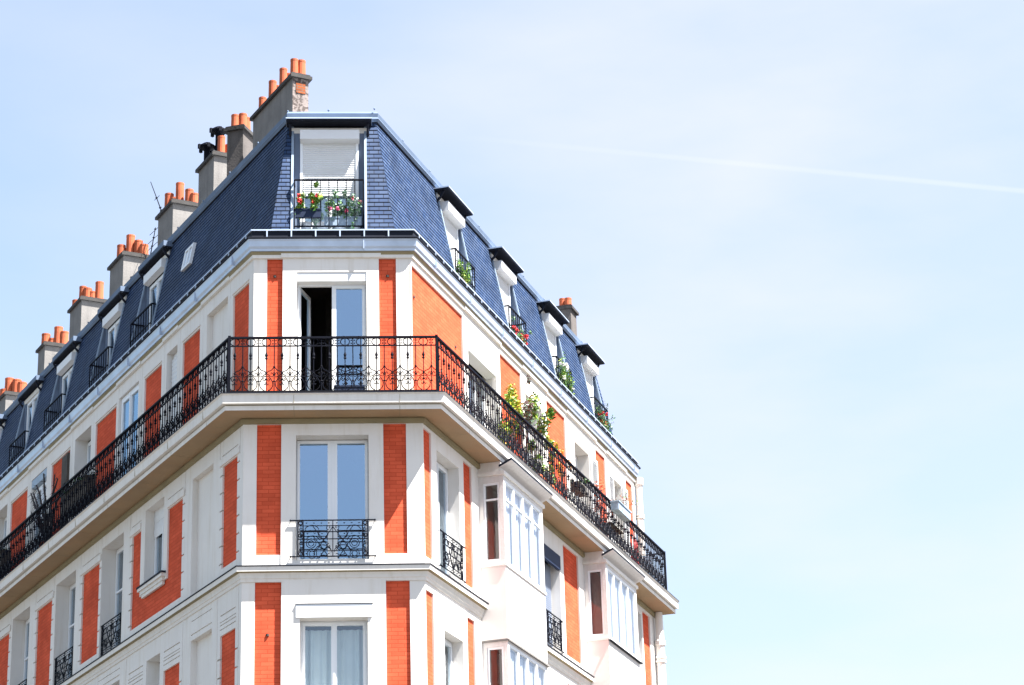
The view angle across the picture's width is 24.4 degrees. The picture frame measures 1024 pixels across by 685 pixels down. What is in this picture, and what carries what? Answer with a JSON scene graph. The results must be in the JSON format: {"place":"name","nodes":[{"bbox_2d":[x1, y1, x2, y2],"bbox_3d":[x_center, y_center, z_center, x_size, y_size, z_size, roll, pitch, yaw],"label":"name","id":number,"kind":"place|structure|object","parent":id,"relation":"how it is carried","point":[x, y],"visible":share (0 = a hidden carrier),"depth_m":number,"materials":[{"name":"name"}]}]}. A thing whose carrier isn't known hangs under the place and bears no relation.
{"place":"outdoors","nodes":[
{"label":"outdoors","id":0,"kind":"place"},
{"bbox_2d":[60,452,69,526],"bbox_3d":[-9.885,3.630,52.274,0.055,2.410,0.420,9,-23,-26],"label":"folded shutter","id":1,"kind":"object","parent":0,"point":[65,467],"visible":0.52,"depth_m":52.47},
{"bbox_2d":[0,58,678,684],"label":"corner apartment building","id":2,"kind":"structure","parent":0,"point":[284,512],"depth_m":45.24,"materials":[{"name":"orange paint"}]},
{"bbox_2d":[3,517,6,546],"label":"window","id":3,"kind":"structure","parent":2,"relation":"in","point":[5,520],"depth_m":57.68,"materials":[{"name":"white paint"}]},
{"bbox_2d":[0,547,10,575],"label":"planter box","id":4,"kind":"object","parent":2,"relation":"attached to","point":[5,557],"visible":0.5,"depth_m":54.43,"materials":[{"name":"black plant"}]},
{"bbox_2d":[18,618,29,684],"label":"window","id":5,"kind":"structure","parent":2,"relation":"in","point":[24,681],"depth_m":53.82,"materials":[{"name":"white paint"}]},
{"bbox_2d":[32,468,46,550],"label":"window","id":6,"kind":"structure","parent":2,"relation":"in","point":[36,481],"depth_m":54.56,"materials":[{"name":"white paint"}]},
{"bbox_2d":[30,472,65,543],"bbox_3d":[-10.281,3.845,52.160,0.562,1.959,2.196,7,-22,-22],"label":"spiny plant","id":7,"kind":"object","parent":2,"relation":"on","point":[36,506],"visible":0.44,"depth_m":52.19,"materials":[{"name":"plant"}]},
{"bbox_2d":[54,582,75,684],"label":"window","id":8,"kind":"structure","parent":2,"relation":"in","point":[73,587],"depth_m":50.59,"materials":[{"name":"white paint"}]},
{"bbox_2d":[61,467,96,516],"bbox_3d":[-9.109,3.118,49.853,0.509,0.724,1.545,7,-22,-23],"label":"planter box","id":9,"kind":"object","parent":2,"relation":"attached to","point":[79,490],"visible":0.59,"depth_m":49.51,"materials":[{"name":"black plant"}]},
{"bbox_2d":[86,441,90,506],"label":"window","id":10,"kind":"structure","parent":2,"relation":"in","point":[89,444],"depth_m":52.22,"materials":[{"name":"white paint"}]},
{"bbox_2d":[100,545,123,655],"bbox_3d":[-7.903,5.119,47.786,0.349,2.272,1.579,9,-23,-26],"label":"window","id":11,"kind":"structure","parent":2,"relation":"in","point":[115,629],"depth_m":47.98,"materials":[{"name":"white paint"}]},
{"bbox_2d":[119,384,138,476],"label":"window","id":12,"kind":"structure","parent":2,"relation":"in","point":[129,406],"depth_m":49.14,"materials":[{"name":"blue glass"}]},
{"bbox_2d":[136,505,165,598],"bbox_3d":[-6.832,3.958,45.739,0.360,1.760,1.440,9,-23,-26],"label":"window","id":13,"kind":"structure","parent":2,"relation":"in","point":[157,580],"depth_m":45.88,"materials":[{"name":"white paint"}]},
{"bbox_2d":[148,227,157,253],"bbox_3d":[-8.469,-1.799,55.897,0.072,1.904,1.001,10,-23,-28],"label":"aerial","id":14,"kind":"object","parent":2,"relation":"attached to","point":[153,237],"visible":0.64,"depth_m":56.16,"materials":[{"name":"black metal"}]},
{"bbox_2d":[151,183,161,210],"bbox_3d":[-8.520,-2.547,56.682,0.062,3.255,1.007,9,-23,-26],"label":"aerial","id":15,"kind":"object","parent":2,"relation":"attached to","point":[157,199],"visible":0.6,"depth_m":56.97,"materials":[{"name":"black metal"}]},
{"bbox_2d":[170,353,176,433],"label":"window","id":16,"kind":"structure","parent":2,"relation":"in","point":[174,369],"depth_m":47.01,"materials":[{"name":"white paint"}]},
{"bbox_2d":[301,222,313,228],"bbox_3d":[-3.850,-2.136,44.553,0.240,0.200,0.234,-2,-20,0],"label":"flowerpot","id":17,"kind":"object","parent":2,"relation":"on","point":[306,223],"visible":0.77,"depth_m":44.48,"materials":[{"name":"white ceramic"}]},
{"bbox_2d":[295,181,322,218],"bbox_3d":[-3.815,-2.661,44.552,0.570,0.761,0.346,-2,-20,0],"label":"flower box","id":18,"kind":"object","parent":2,"relation":"attached to","point":[313,211],"visible":1,"depth_m":44.45,"materials":[{"name":"multicoloured metal"}]},
{"bbox_2d":[317,222,327,228],"bbox_3d":[-3.551,-2.138,44.572,0.240,0.200,0.234,-2,-20,0],"label":"flowerpot","id":19,"kind":"object","parent":2,"relation":"on","point":[318,223],"visible":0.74,"depth_m":44.49,"materials":[{"name":"white ceramic"}]},
{"bbox_2d":[297,272,366,389],"bbox_3d":[-3.282,0.018,43.411,1.274,2.528,0.787,-2,-20,0],"label":"window","id":20,"kind":"structure","parent":2,"relation":"in","point":[336,280],"depth_m":43.50,"materials":[{"name":"white paint"}]},
{"bbox_2d":[289,440,375,559],"bbox_3d":[-3.169,2.768,41.922,1.524,2.270,0.402,0,-20,-4],"label":"window","id":21,"kind":"structure","parent":2,"relation":"in","point":[332,519],"depth_m":41.89,"materials":[{"name":"blue glass"}]},
{"bbox_2d":[295,603,372,684],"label":"window","id":22,"kind":"structure","parent":2,"relation":"in","point":[334,656],"depth_m":41.11,"materials":[{"name":"white paint"}]},
{"bbox_2d":[323,187,361,228],"bbox_3d":[-3.177,-2.446,44.582,0.745,0.932,0.534,-2,-20,0],"label":"flower box","id":23,"kind":"object","parent":2,"relation":"attached to","point":[353,219],"visible":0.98,"depth_m":44.55,"materials":[{"name":"multicoloured plant"}]},
{"bbox_2d":[444,638,452,684],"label":"window","id":24,"kind":"structure","parent":2,"relation":"in","point":[448,644],"depth_m":42.68,"materials":[{"name":"white paint"}]},
{"bbox_2d":[437,462,466,583],"bbox_3d":[-1.237,3.207,43.102,0.361,2.220,1.362,-8,-21,17],"label":"window","id":25,"kind":"structure","parent":2,"relation":"in","point":[445,534],"depth_m":43.19,"materials":[{"name":"white paint"}]},
{"bbox_2d":[456,259,470,283],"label":"flower box","id":26,"kind":"object","parent":2,"relation":"attached to","point":[465,275],"visible":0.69,"depth_m":48.16,"materials":[{"name":"ceramic"}]},
{"bbox_2d":[468,334,496,425],"bbox_3d":[-0.705,1.245,46.745,0.325,2.400,1.710,-8,-21,17],"label":"window","id":27,"kind":"structure","parent":2,"relation":"in","point":[479,358],"depth_m":47.11,"materials":[{"name":"white paint"}]},
{"bbox_2d":[496,383,526,459],"bbox_3d":[-0.010,1.707,47.246,0.665,1.973,0.662,-2,-20,0],"label":"potted plant","id":28,"kind":"object","parent":2,"relation":"on","point":[512,400],"visible":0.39,"depth_m":47.38,"materials":[{"name":"green plant"}]},
{"bbox_2d":[477,457,552,663],"bbox_3d":[0.114,4.270,45.547,0.710,3.470,2.640,-8,-21,17],"label":"bay window","id":29,"kind":"structure","parent":2,"relation":"in","point":[512,584],"depth_m":45.04,"materials":[{"name":"white paint"}]},
{"bbox_2d":[482,638,549,684],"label":"bay window","id":30,"kind":"structure","parent":2,"relation":"in","point":[520,666],"depth_m":44.20,"materials":[{"name":"white paint"}]},
{"bbox_2d":[507,315,531,345],"bbox_3d":[0.166,-0.085,51.441,0.448,0.751,1.099,-8,-21,17],"label":"flower box","id":31,"kind":"object","parent":2,"relation":"attached to","point":[521,336],"visible":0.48,"depth_m":51.29,"materials":[{"name":"ceramic"}]},
{"bbox_2d":[518,374,534,462],"bbox_3d":[0.266,1.781,48.078,0.442,2.396,0.496,9,-23,-27],"label":"potted plant","id":32,"kind":"object","parent":2,"relation":"on","point":[527,413],"visible":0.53,"depth_m":48.15,"materials":[{"name":"green plant"}]},
{"bbox_2d":[516,391,555,481],"bbox_3d":[0.454,2.069,48.713,0.844,2.287,0.829,-14,-23,29],"label":"potted plant","id":33,"kind":"object","parent":2,"relation":"on","point":[550,413],"visible":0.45,"depth_m":48.86,"materials":[{"name":"green plant"}]},
{"bbox_2d":[529,454,545,475],"bbox_3d":[0.493,2.582,47.854,0.310,0.727,0.361,-13,-23,29],"label":"potted plant","id":34,"kind":"object","parent":2,"relation":"on","point":[542,463],"visible":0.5,"depth_m":47.89,"materials":[{"name":"green plant"}]},
{"bbox_2d":[541,434,558,484],"bbox_3d":[0.860,2.683,49.472,0.442,1.640,0.356,-14,-24,30],"label":"potted plant","id":35,"kind":"object","parent":2,"relation":"on","point":[551,441],"visible":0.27,"depth_m":49.56,"materials":[{"name":"green plant"}]},
{"bbox_2d":[544,464,555,486],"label":"potted plant","id":36,"kind":"object","parent":2,"relation":"on","point":[554,478],"visible":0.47,"depth_m":48.57,"materials":[{"name":"green plant"}]},
{"bbox_2d":[544,544,564,653],"bbox_3d":[0.704,5.285,48.691,0.351,2.100,1.302,-8,-21,17],"label":"window","id":37,"kind":"structure","parent":2,"relation":"in","point":[550,556],"depth_m":48.86,"materials":[{"name":"white glass"}]},
{"bbox_2d":[554,352,574,394],"bbox_3d":[1.225,0.917,54.639,0.320,1.548,1.271,-7,-21,15],"label":"flower box","id":38,"kind":"object","parent":2,"relation":"attached to","point":[563,372],"visible":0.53,"depth_m":54.58,"materials":[{"name":"plant"}]},
{"bbox_2d":[557,449,571,495],"bbox_3d":[1.130,3.002,50.299,0.372,1.602,0.340,-2,-20,0],"label":"potted plant","id":39,"kind":"object","parent":2,"relation":"on","point":[561,452],"visible":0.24,"depth_m":50.39,"materials":[{"name":"brown plant"}]},
{"bbox_2d":[569,478,588,496],"bbox_3d":[1.452,3.077,50.802,0.449,0.344,0.579,-2,-20,0],"label":"planter box","id":40,"kind":"object","parent":2,"relation":"attached to","point":[578,488],"visible":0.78,"depth_m":50.66,"materials":[{"name":"black plant"}]},
{"bbox_2d":[575,455,598,522],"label":"window","id":41,"kind":"structure","parent":2,"relation":"in","point":[593,463],"depth_m":53.82,"materials":[{"name":"white paint"}]},
{"bbox_2d":[594,478,612,524],"bbox_3d":[2.045,3.862,52.935,0.562,1.772,0.387,-2,-20,0],"label":"potted plant","id":42,"kind":"object","parent":2,"relation":"on","point":[597,486],"visible":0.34,"depth_m":53.03,"materials":[{"name":"brown plant"}]},
{"bbox_2d":[595,400,614,433],"bbox_3d":[2.228,1.902,57.339,0.446,1.298,1.058,-9,-21,18],"label":"flower box","id":43,"kind":"object","parent":2,"relation":"attached to","point":[605,424],"visible":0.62,"depth_m":57.18,"materials":[{"name":"ceramic"}]},
{"bbox_2d":[582,548,644,684],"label":"bay window","id":44,"kind":"structure","parent":2,"relation":"in","point":[610,580],"depth_m":51.21,"materials":[{"name":"white paint"}]},
{"bbox_2d":[607,472,629,553],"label":"window","id":45,"kind":"structure","parent":2,"relation":"in","point":[610,479],"depth_m":55.31,"materials":[{"name":"white paint"}]},
{"bbox_2d":[610,492,638,521],"bbox_3d":[2.489,3.655,52.980,0.710,0.435,1.055,-2,-20,0],"label":"planter box","id":46,"kind":"object","parent":2,"relation":"attached to","point":[621,510],"visible":1,"depth_m":52.76,"materials":[{"name":"white plastic"}]},
{"bbox_2d":[334,384,364,389],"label":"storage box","id":47,"kind":"object","parent":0,"point":[351,388],"visible":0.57,"depth_m":42.46,"materials":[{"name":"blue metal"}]},
{"bbox_2d":[0,0,1023,684],"label":"sky","id":48,"kind":"structure","parent":0,"point":[787,236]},
{"bbox_2d":[601,522,622,547],"bbox_3d":[2.175,4.532,53.254,0.450,0.730,0.990,-8,-21,17],"label":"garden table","id":49,"kind":"object","parent":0,"point":[614,528],"visible":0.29,"depth_m":53.30,"materials":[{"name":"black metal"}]},
{"bbox_2d":[631,539,638,562],"bbox_3d":[2.865,5.040,55.162,0.220,1.065,0.209,-2,-20,0],"label":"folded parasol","id":50,"kind":"object","parent":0,"point":[634,547],"visible":0.09,"depth_m":55.19,"materials":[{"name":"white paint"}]}
]}

